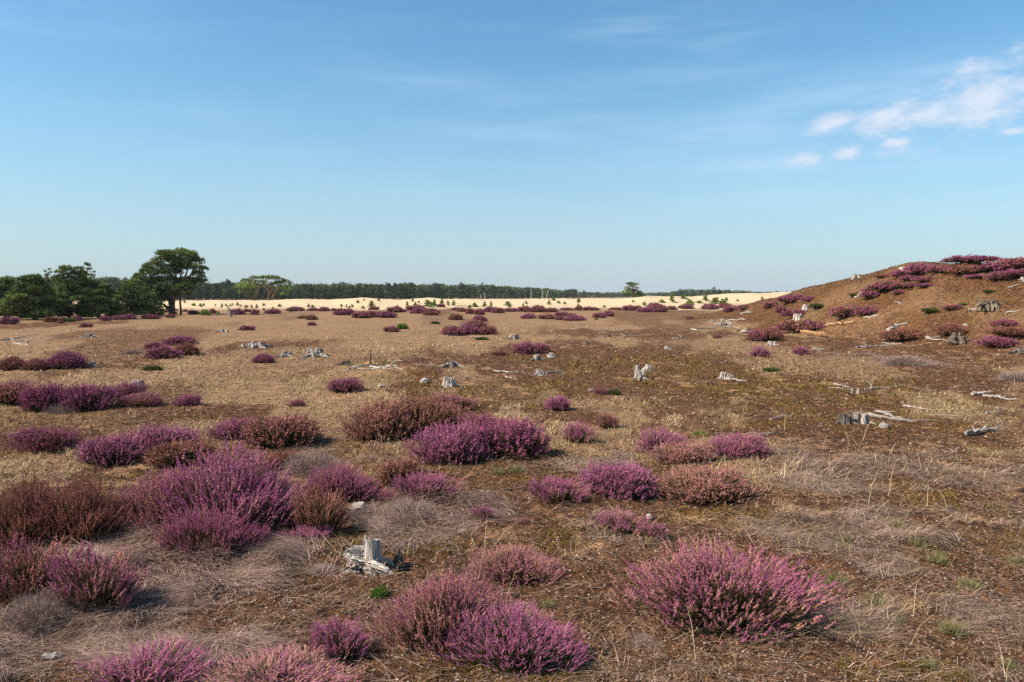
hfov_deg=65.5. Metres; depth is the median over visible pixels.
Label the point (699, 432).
shrub
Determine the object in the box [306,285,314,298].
forest pine
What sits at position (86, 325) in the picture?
heather bush
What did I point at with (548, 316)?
heather bush
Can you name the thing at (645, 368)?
tree stump
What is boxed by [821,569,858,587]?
grass tuft
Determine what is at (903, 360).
dry heather
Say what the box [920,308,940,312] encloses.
shrub
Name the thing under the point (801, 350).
heather bush
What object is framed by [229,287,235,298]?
forest pine
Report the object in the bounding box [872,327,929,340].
heather bush
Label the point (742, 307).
heather bush
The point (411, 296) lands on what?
forest pine
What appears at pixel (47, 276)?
pine tree
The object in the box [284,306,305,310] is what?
heather bush
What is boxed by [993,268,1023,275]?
heather bush
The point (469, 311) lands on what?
heather bush
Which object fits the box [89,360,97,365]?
tree stump
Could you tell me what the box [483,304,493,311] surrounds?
heather bush
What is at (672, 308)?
heather bush
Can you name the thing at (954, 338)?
tree stump
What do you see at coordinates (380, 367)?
fallen branch
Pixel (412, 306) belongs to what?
heather bush
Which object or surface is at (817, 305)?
shrub
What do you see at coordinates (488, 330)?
heather bush
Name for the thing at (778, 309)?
heather bush
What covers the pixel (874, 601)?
grass tuft
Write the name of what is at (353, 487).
heather bush
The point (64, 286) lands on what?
pine tree
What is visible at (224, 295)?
forest pine
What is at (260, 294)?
forest pine
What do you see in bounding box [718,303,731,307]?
heather bush
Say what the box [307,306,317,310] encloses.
heather bush
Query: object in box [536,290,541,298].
forest pine
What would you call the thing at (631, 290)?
pine tree
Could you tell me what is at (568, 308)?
heather bush
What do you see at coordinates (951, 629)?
grass tuft
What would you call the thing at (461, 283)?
forest pine
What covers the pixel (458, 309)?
heather bush
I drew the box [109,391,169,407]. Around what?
heather bush
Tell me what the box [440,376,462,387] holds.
tree stump
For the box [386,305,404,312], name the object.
heather bush
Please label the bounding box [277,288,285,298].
forest pine
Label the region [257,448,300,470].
heather bush
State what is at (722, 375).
tree stump
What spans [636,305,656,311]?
heather bush
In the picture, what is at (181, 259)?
pine tree
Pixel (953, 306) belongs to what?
heather bush
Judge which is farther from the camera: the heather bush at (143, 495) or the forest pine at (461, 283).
the forest pine at (461, 283)
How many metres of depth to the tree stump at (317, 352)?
21.99 m
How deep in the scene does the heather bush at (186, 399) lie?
12.32 m
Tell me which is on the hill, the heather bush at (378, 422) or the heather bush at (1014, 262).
the heather bush at (1014, 262)
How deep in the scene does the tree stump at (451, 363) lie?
18.36 m
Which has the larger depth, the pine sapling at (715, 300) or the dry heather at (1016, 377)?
the pine sapling at (715, 300)
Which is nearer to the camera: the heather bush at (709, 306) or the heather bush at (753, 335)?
the heather bush at (753, 335)
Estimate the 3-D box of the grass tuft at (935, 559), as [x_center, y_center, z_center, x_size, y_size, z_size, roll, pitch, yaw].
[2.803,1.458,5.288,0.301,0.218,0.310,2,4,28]
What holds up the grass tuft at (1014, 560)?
on the ground at (670, 327)
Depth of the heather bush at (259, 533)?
5.58 m
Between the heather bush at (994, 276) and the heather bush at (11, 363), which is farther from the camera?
the heather bush at (994, 276)
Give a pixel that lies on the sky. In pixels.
(594, 146)
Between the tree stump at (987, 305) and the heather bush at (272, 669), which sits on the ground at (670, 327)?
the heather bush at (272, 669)
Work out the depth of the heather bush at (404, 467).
7.29 m
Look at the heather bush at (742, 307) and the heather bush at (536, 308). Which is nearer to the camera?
the heather bush at (742, 307)
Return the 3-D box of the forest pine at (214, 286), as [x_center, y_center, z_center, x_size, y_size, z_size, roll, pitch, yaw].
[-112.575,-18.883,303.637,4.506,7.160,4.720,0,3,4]
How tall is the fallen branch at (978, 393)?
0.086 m
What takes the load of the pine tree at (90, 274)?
on the ground at (670, 327)
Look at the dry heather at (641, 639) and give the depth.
4.05 m
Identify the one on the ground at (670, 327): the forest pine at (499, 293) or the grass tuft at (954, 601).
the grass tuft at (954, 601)
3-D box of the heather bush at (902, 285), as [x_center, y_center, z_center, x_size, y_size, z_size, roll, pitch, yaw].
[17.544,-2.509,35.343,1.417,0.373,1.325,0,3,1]
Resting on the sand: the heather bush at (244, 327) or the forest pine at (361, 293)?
the forest pine at (361, 293)
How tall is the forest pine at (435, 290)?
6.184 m
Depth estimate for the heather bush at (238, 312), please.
71.53 m
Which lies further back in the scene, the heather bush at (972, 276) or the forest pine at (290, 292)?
the forest pine at (290, 292)
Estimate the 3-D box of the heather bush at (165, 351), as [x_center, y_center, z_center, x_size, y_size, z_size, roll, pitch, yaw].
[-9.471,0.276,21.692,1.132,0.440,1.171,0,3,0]
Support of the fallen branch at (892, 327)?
on the hill
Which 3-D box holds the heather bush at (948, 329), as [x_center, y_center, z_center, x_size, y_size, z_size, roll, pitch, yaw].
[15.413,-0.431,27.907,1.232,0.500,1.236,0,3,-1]
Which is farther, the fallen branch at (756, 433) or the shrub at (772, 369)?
the shrub at (772, 369)
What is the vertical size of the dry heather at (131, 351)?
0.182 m
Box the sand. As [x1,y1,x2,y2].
[73,292,790,309]
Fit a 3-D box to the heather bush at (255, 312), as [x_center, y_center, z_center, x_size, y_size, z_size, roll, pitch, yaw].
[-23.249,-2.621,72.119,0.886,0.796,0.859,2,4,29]
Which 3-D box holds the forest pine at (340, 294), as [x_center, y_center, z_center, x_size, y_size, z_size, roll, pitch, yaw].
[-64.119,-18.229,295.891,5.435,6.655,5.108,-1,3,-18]
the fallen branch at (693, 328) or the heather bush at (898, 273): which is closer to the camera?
the heather bush at (898, 273)
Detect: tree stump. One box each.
[81,333,97,336]
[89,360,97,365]
[129,380,145,386]
[213,328,227,331]
[239,341,272,347]
[274,350,293,356]
[301,348,329,357]
[335,360,351,364]
[339,534,406,575]
[439,360,465,367]
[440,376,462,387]
[507,334,522,339]
[530,354,545,360]
[531,369,546,375]
[631,365,649,380]
[643,364,652,370]
[717,371,725,378]
[720,320,734,325]
[767,341,778,345]
[792,314,801,320]
[802,304,808,310]
[834,412,859,425]
[851,274,861,279]
[853,412,876,424]
[946,332,969,344]
[974,299,1004,310]
[1008,346,1023,353]
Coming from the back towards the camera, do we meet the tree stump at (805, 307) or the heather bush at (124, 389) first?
the tree stump at (805, 307)
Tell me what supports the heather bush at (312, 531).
on the ground at (670, 327)
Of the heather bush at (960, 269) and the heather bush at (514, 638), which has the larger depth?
the heather bush at (960, 269)
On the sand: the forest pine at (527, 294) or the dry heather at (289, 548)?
the forest pine at (527, 294)
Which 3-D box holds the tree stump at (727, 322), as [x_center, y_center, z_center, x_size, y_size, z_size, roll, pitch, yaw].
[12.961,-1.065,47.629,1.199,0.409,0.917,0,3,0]
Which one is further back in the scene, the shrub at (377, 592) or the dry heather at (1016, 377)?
the dry heather at (1016, 377)
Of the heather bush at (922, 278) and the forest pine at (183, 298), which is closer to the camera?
the heather bush at (922, 278)
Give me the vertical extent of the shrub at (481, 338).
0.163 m
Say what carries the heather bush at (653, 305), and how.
on the sand
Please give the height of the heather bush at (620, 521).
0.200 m
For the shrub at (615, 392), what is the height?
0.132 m
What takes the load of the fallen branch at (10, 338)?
on the ground at (670, 327)
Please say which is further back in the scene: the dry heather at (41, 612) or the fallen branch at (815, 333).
the fallen branch at (815, 333)
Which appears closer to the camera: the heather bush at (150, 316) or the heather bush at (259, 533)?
the heather bush at (259, 533)
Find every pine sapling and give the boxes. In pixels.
[423,300,432,306]
[685,299,695,304]
[710,297,722,303]
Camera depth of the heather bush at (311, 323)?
47.24 m
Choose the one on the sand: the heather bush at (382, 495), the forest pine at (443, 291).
the forest pine at (443, 291)
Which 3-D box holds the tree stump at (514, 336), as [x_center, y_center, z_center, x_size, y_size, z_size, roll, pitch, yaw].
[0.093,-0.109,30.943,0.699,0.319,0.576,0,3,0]
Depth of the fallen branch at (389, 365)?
17.38 m
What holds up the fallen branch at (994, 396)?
on the ground at (670, 327)
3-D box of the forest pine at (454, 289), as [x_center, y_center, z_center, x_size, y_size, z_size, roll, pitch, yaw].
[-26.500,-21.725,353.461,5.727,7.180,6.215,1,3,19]
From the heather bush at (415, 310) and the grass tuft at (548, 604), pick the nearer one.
the grass tuft at (548, 604)
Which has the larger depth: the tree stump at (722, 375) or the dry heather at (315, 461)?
the tree stump at (722, 375)
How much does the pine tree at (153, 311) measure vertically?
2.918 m
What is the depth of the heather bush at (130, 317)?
59.93 m
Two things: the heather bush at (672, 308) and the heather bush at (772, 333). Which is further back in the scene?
the heather bush at (672, 308)
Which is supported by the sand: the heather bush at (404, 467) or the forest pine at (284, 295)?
the forest pine at (284, 295)
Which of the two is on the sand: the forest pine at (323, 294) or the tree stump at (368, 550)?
the forest pine at (323, 294)
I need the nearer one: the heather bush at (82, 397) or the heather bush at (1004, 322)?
the heather bush at (82, 397)
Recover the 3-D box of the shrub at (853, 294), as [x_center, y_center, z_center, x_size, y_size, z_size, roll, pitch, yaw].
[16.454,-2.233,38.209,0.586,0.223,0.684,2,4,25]
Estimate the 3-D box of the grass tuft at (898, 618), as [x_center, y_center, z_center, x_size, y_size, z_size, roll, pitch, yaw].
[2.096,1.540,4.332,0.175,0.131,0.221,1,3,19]
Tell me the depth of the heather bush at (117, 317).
58.83 m
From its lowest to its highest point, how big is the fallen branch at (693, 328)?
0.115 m
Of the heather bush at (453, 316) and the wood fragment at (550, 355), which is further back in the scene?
the heather bush at (453, 316)
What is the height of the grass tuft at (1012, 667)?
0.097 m
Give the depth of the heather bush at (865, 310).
34.66 m
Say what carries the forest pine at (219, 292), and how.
on the sand
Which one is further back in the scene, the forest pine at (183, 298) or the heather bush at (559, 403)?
the forest pine at (183, 298)
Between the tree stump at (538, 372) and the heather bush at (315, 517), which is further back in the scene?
the tree stump at (538, 372)
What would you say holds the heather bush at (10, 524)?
on the ground at (670, 327)
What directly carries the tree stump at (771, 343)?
on the ground at (670, 327)
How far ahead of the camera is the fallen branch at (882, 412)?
11.77 m
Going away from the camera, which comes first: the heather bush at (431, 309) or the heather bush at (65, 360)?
the heather bush at (65, 360)
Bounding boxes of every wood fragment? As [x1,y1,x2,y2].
[41,651,62,659]
[349,502,368,519]
[420,378,429,382]
[547,353,554,358]
[879,422,888,427]
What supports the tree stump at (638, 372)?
on the ground at (670, 327)
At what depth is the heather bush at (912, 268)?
36.18 m
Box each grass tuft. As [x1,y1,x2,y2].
[488,467,505,475]
[507,464,526,472]
[538,595,560,607]
[804,523,831,532]
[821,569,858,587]
[837,533,854,543]
[857,588,908,616]
[884,609,908,623]
[886,518,907,528]
[895,533,937,548]
[911,547,953,568]
[916,655,939,671]
[926,616,970,637]
[940,597,964,607]
[955,574,983,590]
[997,657,1022,671]
[1002,553,1023,564]
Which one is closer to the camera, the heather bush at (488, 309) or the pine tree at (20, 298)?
the pine tree at (20, 298)
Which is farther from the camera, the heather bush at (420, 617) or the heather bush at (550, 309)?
the heather bush at (550, 309)
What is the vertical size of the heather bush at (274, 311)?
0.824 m
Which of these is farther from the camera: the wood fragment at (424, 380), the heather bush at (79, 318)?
the heather bush at (79, 318)
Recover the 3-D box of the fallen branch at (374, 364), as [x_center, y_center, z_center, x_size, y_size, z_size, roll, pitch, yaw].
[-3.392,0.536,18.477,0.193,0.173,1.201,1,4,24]
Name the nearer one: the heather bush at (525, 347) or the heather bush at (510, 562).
the heather bush at (510, 562)
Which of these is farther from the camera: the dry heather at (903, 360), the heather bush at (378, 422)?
the dry heather at (903, 360)
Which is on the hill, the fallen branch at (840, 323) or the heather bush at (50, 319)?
the fallen branch at (840, 323)
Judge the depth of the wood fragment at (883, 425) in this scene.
10.55 m
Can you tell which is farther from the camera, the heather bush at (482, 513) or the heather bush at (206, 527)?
the heather bush at (482, 513)
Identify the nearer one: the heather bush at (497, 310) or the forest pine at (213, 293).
the heather bush at (497, 310)
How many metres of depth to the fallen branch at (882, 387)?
15.36 m
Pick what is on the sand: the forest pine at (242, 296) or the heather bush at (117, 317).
the forest pine at (242, 296)
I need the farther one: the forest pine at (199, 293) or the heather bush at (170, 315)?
the forest pine at (199, 293)
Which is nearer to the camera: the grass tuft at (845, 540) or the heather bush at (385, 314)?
the grass tuft at (845, 540)
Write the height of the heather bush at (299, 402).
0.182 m
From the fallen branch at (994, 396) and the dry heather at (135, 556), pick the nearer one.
the dry heather at (135, 556)
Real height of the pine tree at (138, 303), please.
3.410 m
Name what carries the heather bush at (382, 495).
on the ground at (670, 327)
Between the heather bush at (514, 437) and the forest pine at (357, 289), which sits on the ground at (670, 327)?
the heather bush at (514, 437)
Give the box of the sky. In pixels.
[0,0,1023,292]
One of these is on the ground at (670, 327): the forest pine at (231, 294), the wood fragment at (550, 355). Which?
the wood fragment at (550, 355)
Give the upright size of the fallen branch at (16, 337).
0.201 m
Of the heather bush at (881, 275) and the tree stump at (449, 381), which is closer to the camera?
the tree stump at (449, 381)
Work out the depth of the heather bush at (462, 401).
12.17 m
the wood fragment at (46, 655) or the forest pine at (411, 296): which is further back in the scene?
the forest pine at (411, 296)
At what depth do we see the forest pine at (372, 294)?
305.64 m
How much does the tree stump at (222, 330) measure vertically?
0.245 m
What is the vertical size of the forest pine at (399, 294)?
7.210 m
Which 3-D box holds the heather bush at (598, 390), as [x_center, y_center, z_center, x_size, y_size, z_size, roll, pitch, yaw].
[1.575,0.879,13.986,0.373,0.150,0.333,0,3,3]
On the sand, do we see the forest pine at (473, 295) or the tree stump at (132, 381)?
the forest pine at (473, 295)
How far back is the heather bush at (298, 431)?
9.28 m
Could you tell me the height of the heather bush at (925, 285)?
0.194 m
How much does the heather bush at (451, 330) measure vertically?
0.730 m
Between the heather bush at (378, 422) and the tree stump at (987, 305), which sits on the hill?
the tree stump at (987, 305)
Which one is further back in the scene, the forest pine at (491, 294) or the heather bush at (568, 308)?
the forest pine at (491, 294)
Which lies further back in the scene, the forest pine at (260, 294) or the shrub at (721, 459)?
the forest pine at (260, 294)
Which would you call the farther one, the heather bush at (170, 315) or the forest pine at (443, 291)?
the forest pine at (443, 291)
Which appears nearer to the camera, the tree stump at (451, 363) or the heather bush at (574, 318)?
the tree stump at (451, 363)
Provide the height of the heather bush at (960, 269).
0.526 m
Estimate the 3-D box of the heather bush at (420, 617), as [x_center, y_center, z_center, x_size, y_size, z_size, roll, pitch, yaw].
[-0.351,1.322,4.097,0.730,0.465,0.733,3,5,45]
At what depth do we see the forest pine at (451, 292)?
333.39 m
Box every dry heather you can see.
[0,585,79,640]
[42,403,79,413]
[106,545,155,571]
[120,349,145,353]
[260,540,306,562]
[278,447,347,478]
[303,562,339,574]
[342,501,383,525]
[375,495,441,524]
[627,630,666,650]
[876,354,937,366]
[993,371,1023,382]
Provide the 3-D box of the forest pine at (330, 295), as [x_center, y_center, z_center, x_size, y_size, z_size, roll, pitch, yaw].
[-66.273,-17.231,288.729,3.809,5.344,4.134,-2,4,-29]
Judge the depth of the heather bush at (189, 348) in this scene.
22.75 m
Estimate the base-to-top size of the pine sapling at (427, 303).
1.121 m
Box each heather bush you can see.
[0,316,20,323]
[0,355,25,369]
[0,375,40,405]
[0,421,85,452]
[0,463,76,549]
[0,531,90,608]
[16,463,140,545]
[18,378,71,411]
[19,357,49,369]
[39,539,153,616]
[40,349,90,368]
[43,315,58,321]
[56,378,119,410]
[61,631,217,681]
[71,315,82,320]
[73,431,145,466]
[78,323,93,327]
[99,315,110,320]
[100,379,146,397]
[105,464,205,535]
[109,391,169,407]
[111,315,125,319]
[123,313,137,319]
[126,418,205,455]
[131,427,322,532]
[140,312,161,318]
[140,341,167,349]
[141,436,216,467]
[142,344,184,359]
[149,501,268,561]
[160,334,197,344]
[165,313,174,317]
[168,392,204,406]
[174,342,202,355]
[188,310,197,313]
[192,637,370,681]
[203,414,261,439]
[227,308,245,314]
[237,325,255,330]
[238,408,325,448]
[239,523,271,545]
[249,353,274,362]
[250,309,259,314]
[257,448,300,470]
[263,308,280,313]
[274,523,331,542]
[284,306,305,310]
[285,397,306,406]
[289,482,356,531]
[292,454,380,501]
[305,314,318,319]
[306,615,377,663]
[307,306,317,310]
[307,321,316,325]
[317,307,330,310]
[324,375,364,392]
[332,307,349,314]
[333,393,424,440]
[347,308,355,314]
[351,310,371,317]
[358,561,528,660]
[367,305,379,309]
[367,310,379,316]
[372,451,428,485]
[375,487,402,502]
[376,310,397,317]
[383,325,399,331]
[385,388,470,436]
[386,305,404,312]
[390,466,471,500]
[400,417,497,465]
[405,304,426,309]
[409,307,424,313]
[421,307,440,313]
[422,311,438,314]
[430,392,479,409]
[432,590,597,680]
[440,324,465,335]
[448,313,462,319]
[452,409,518,435]
[456,307,466,311]
[459,323,480,334]
[461,537,569,586]
[463,319,487,327]
[465,308,474,313]
[466,505,495,519]
[471,412,553,458]
[472,314,486,320]
[473,308,484,314]
[476,324,498,334]
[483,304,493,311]
[488,350,510,355]
[490,307,504,312]
[504,307,518,311]
[509,341,542,353]
[516,516,530,523]
[517,305,530,311]
[520,313,536,318]
[525,472,596,504]
[527,304,546,311]
[534,341,552,352]
[537,314,555,318]
[544,394,570,410]
[545,307,558,311]
[554,311,569,315]
[554,315,563,319]
[558,306,575,310]
[558,419,600,443]
[562,315,586,320]
[570,453,660,500]
[574,305,582,309]
[588,506,651,535]
[592,312,606,317]
[592,387,610,394]
[594,409,622,428]
[604,310,614,316]
[606,530,855,644]
[608,307,621,309]
[621,304,635,309]
[631,424,687,453]
[631,521,671,539]
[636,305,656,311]
[644,439,723,464]
[646,302,663,307]
[649,461,767,506]
[654,304,668,311]
[666,305,677,309]
[677,304,694,308]
[700,303,719,309]
[704,429,777,459]
[712,333,721,337]
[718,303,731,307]
[722,305,737,311]
[736,304,749,309]
[747,328,765,340]
[748,344,772,356]
[760,326,784,340]
[762,300,778,308]
[773,315,825,332]
[774,305,787,312]
[776,293,803,303]
[779,307,808,316]
[791,346,810,354]
[800,295,814,300]
[829,303,859,318]
[854,305,879,314]
[857,290,880,297]
[864,279,900,290]
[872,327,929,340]
[874,274,887,277]
[889,282,917,287]
[890,269,914,277]
[890,289,904,294]
[898,274,919,279]
[901,262,932,274]
[910,275,936,281]
[915,283,933,286]
[922,264,949,273]
[933,322,969,335]
[936,253,1004,263]
[941,304,963,308]
[943,263,979,274]
[963,274,986,278]
[971,258,1023,271]
[972,334,1021,346]
[978,325,1023,335]
[979,269,1014,279]
[985,318,1018,326]
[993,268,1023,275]
[995,256,1023,267]
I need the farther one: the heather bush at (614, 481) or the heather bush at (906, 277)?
the heather bush at (906, 277)
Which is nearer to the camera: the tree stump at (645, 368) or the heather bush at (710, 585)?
the heather bush at (710, 585)
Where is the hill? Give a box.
[678,262,1023,346]
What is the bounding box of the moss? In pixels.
[0,335,1023,681]
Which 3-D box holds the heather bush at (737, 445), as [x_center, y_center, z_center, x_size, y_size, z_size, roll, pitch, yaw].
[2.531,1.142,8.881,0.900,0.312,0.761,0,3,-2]
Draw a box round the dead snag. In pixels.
[225,305,234,316]
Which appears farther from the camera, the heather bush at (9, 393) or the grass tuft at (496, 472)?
the heather bush at (9, 393)
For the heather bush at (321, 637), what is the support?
on the ground at (670, 327)
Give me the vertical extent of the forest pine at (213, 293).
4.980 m
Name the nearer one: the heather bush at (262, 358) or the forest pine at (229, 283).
the heather bush at (262, 358)
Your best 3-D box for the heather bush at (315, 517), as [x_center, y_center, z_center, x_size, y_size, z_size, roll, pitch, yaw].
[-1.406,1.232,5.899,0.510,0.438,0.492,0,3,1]
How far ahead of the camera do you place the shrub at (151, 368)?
18.36 m
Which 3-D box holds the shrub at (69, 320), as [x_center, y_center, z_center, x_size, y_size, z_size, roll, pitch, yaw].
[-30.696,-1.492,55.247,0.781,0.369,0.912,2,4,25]
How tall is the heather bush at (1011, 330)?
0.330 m
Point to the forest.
(103, 280)
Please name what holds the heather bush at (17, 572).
on the ground at (670, 327)
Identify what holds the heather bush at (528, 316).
on the ground at (670, 327)
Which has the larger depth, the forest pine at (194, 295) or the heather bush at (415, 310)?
the forest pine at (194, 295)
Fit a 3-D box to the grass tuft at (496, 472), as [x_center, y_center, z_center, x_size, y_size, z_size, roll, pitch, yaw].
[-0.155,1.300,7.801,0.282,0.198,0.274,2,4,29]
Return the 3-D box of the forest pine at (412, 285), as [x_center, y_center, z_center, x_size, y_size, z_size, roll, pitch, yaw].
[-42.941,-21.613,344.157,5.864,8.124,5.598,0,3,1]
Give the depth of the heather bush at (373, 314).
61.85 m
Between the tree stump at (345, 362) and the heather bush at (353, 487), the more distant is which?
the tree stump at (345, 362)
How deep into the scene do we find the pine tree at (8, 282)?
61.58 m
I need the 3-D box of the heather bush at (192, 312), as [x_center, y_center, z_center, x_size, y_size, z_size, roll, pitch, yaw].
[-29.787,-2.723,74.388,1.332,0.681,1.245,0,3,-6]
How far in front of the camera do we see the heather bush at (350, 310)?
72.50 m
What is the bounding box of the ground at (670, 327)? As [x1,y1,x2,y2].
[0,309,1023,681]
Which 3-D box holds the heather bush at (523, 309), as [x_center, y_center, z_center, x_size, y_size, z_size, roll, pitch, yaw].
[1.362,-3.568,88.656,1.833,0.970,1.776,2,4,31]
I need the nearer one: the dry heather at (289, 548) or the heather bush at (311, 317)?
the dry heather at (289, 548)
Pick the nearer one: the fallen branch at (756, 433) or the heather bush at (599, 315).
the fallen branch at (756, 433)
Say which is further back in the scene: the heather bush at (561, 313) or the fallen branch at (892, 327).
the heather bush at (561, 313)
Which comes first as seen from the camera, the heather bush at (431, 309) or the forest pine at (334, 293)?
the heather bush at (431, 309)
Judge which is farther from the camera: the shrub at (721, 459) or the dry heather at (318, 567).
the shrub at (721, 459)
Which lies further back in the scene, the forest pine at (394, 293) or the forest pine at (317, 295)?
the forest pine at (394, 293)
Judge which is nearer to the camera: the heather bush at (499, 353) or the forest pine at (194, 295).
the heather bush at (499, 353)
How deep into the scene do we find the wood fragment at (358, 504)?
6.31 m
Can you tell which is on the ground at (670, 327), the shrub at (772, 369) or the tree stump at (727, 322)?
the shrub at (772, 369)
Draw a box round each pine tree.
[0,273,64,319]
[0,275,25,317]
[40,264,104,317]
[43,268,53,287]
[74,280,125,317]
[79,261,97,282]
[112,278,157,315]
[130,246,209,314]
[135,286,164,314]
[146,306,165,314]
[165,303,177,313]
[234,274,293,299]
[621,281,644,296]
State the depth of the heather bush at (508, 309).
88.12 m
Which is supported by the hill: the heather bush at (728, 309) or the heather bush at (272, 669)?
the heather bush at (728, 309)
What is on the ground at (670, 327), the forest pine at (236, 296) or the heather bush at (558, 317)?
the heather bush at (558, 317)
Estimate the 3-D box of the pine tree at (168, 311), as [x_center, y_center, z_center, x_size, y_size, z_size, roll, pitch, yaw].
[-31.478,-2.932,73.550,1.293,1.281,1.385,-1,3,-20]
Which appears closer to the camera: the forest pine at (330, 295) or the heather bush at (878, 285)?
the heather bush at (878, 285)
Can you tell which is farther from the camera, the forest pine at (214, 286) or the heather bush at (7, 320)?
the forest pine at (214, 286)
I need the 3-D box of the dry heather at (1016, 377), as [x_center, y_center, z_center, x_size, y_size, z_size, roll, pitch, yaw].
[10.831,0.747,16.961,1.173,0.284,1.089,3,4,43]
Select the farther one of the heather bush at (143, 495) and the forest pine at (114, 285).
the forest pine at (114, 285)
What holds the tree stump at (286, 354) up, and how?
on the ground at (670, 327)
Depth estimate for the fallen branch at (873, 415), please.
11.25 m
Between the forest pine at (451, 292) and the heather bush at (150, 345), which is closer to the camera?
the heather bush at (150, 345)
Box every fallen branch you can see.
[0,332,62,341]
[0,334,38,340]
[347,365,391,371]
[348,360,375,368]
[369,359,432,369]
[691,327,713,329]
[718,432,779,434]
[800,330,825,336]
[825,320,854,325]
[856,342,898,347]
[864,381,907,389]
[868,412,923,422]
[874,410,897,416]
[886,323,897,330]
[903,405,930,409]
[925,336,946,340]
[964,423,1005,435]
[970,391,992,394]
[982,394,1015,399]
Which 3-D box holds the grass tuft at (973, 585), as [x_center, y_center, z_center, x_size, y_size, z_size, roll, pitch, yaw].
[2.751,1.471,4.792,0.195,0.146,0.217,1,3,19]
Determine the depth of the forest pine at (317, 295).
291.35 m
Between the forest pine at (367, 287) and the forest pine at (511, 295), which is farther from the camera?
the forest pine at (511, 295)
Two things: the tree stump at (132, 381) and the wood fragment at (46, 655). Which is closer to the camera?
the wood fragment at (46, 655)
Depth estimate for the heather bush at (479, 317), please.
55.11 m
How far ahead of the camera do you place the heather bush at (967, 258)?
35.15 m
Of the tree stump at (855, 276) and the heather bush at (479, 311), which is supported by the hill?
the tree stump at (855, 276)
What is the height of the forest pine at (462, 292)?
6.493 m
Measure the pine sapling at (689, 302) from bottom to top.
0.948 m
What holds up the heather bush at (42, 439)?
on the ground at (670, 327)
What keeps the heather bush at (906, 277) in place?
on the hill
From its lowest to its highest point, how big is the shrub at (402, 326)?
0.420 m
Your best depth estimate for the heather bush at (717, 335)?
31.82 m
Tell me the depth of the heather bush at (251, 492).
5.94 m
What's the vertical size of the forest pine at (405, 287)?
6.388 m
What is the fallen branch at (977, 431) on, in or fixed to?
on the ground at (670, 327)
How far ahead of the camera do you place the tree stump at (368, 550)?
5.05 m
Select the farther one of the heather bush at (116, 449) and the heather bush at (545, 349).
the heather bush at (545, 349)
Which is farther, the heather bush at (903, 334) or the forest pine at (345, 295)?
the forest pine at (345, 295)
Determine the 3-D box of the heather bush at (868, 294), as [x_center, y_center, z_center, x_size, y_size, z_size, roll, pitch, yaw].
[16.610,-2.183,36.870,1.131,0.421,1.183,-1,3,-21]
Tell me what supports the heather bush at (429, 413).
on the ground at (670, 327)
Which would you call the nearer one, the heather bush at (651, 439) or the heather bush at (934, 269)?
the heather bush at (651, 439)
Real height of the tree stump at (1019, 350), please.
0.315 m
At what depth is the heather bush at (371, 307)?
98.09 m
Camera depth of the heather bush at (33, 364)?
18.44 m
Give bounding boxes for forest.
[0,276,787,299]
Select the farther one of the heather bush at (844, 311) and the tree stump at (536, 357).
the heather bush at (844, 311)
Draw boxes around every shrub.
[64,318,75,321]
[138,365,163,370]
[197,310,208,314]
[368,583,389,599]
[396,323,408,328]
[474,337,489,339]
[607,388,622,394]
[693,431,710,434]
[713,455,728,460]
[761,366,782,371]
[809,303,824,307]
[848,293,858,296]
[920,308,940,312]
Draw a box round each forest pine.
[112,281,118,294]
[177,294,189,299]
[189,289,196,298]
[194,285,202,299]
[202,285,210,299]
[210,288,216,299]
[211,283,218,299]
[217,287,222,299]
[221,289,228,299]
[222,279,234,299]
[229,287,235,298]
[233,289,239,299]
[238,287,244,299]
[252,284,265,299]
[261,287,267,299]
[272,286,278,299]
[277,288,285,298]
[281,285,288,298]
[287,288,292,298]
[292,285,302,298]
[300,286,306,298]
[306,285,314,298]
[313,286,321,298]
[320,287,327,298]
[325,286,334,299]
[331,286,337,298]
[335,283,343,298]
[342,288,348,298]
[348,285,355,298]
[353,285,360,297]
[358,289,366,297]
[364,283,370,297]
[369,288,374,297]
[375,285,384,298]
[384,282,393,298]
[391,290,396,298]
[394,283,406,299]
[401,285,409,298]
[407,288,416,298]
[408,282,415,298]
[415,285,422,297]
[421,287,426,297]
[425,288,432,297]
[431,286,439,297]
[438,289,448,298]
[447,284,456,297]
[447,286,453,298]
[455,288,460,298]
[456,282,466,296]
[459,286,465,298]
[464,287,471,298]
[471,288,476,298]
[477,287,484,298]
[486,284,497,298]
[496,287,501,298]
[508,289,515,298]
[524,289,530,298]
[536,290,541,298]
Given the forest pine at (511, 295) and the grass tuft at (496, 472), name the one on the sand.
the forest pine at (511, 295)
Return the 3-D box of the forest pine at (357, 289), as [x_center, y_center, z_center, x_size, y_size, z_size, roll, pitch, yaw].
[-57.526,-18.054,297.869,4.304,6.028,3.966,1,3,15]
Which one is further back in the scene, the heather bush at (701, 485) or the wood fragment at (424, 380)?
the wood fragment at (424, 380)
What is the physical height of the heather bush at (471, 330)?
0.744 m

